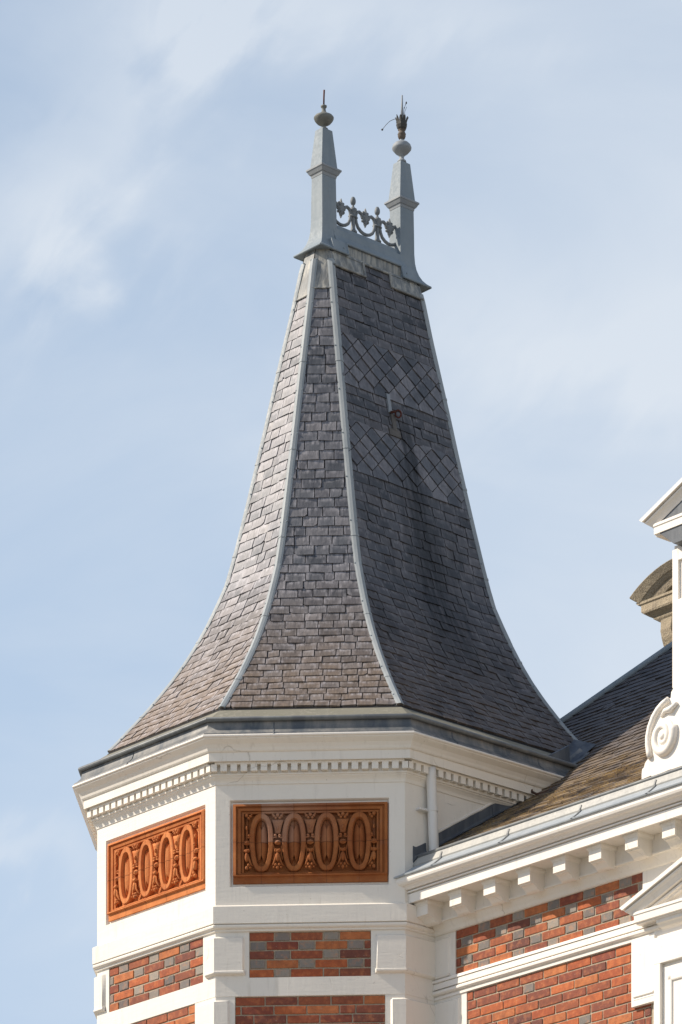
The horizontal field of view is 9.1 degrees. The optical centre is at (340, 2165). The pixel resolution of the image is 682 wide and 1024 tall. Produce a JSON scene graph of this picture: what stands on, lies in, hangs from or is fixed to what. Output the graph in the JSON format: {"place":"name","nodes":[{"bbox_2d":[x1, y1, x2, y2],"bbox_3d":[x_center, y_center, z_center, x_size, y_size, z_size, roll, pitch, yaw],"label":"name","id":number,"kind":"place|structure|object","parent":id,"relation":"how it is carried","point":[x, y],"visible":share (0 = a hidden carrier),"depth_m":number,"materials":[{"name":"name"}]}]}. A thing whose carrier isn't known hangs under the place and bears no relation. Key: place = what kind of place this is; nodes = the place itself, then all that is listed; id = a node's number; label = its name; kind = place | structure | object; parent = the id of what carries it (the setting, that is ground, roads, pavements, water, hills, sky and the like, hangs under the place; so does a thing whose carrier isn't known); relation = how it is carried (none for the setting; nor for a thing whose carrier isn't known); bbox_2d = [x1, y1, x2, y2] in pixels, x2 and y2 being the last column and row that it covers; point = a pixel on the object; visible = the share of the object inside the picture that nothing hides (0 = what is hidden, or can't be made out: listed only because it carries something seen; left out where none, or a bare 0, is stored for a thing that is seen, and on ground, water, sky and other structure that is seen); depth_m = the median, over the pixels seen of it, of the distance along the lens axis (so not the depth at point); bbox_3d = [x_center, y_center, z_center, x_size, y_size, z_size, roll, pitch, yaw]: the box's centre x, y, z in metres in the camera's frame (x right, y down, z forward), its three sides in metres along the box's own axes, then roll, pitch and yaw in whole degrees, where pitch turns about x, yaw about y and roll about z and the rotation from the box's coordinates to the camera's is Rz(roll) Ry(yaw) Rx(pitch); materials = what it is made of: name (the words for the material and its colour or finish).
{"place":"outdoors","nodes":[
{"label":"outdoors","id":0,"kind":"place"},
{"bbox_2d":[0,0,681,1023],"label":"sky","id":1,"kind":"structure","parent":0,"point":[156,155],"materials":[{"name":"blue"}]},
{"label":"ground","id":2,"kind":"structure","parent":0,"visible":0},
{"bbox_2d":[72,90,577,1023],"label":"corner turret","id":3,"kind":"object","parent":2,"relation":"on","point":[250,790],"visible":0.98,"depth_m":30.66,"materials":[{"name":"beige paint"}]},
{"bbox_2d":[385,392,401,438],"bbox_3d":[0.380,-12.940,31.543,0.116,0.348,0.091,0,0,-42],"label":"iron ring","id":4,"kind":"object","parent":3,"relation":"hanging from","point":[394,431],"visible":1,"depth_m":31.53,"materials":[{"name":"grey paint"}]},
{"bbox_2d":[416,766,438,850],"bbox_3d":[0.620,-9.496,30.074,0.165,0.715,0.092,0,0,-42],"label":"downpipe","id":5,"kind":"object","parent":3,"relation":"attached to","point":[431,809],"visible":0.88,"depth_m":30.06,"materials":[{"name":"white metal"}]},
{"bbox_2d":[393,642,681,1023],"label":"brick building","id":6,"kind":"structure","parent":2,"relation":"on","point":[560,902],"depth_m":29.27,"materials":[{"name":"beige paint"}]},
{"bbox_2d":[531,786,554,794],"bbox_3d":[1.434,-9.916,30.666,0.198,0.160,0.106,0,0,36],"label":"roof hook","id":7,"kind":"object","parent":6,"relation":"on","point":[534,793],"visible":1,"depth_m":30.63,"materials":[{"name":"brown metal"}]},
{"bbox_2d":[630,559,671,645],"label":"stone gable","id":8,"kind":"structure","parent":6,"relation":"on","point":[651,596],"depth_m":34.05,"materials":[{"name":"stone"}]},
{"bbox_2d":[639,478,681,778],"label":"dormer","id":9,"kind":"object","parent":6,"relation":"on","point":[662,517],"visible":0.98,"depth_m":28.39,"materials":[{"name":"white paint"}]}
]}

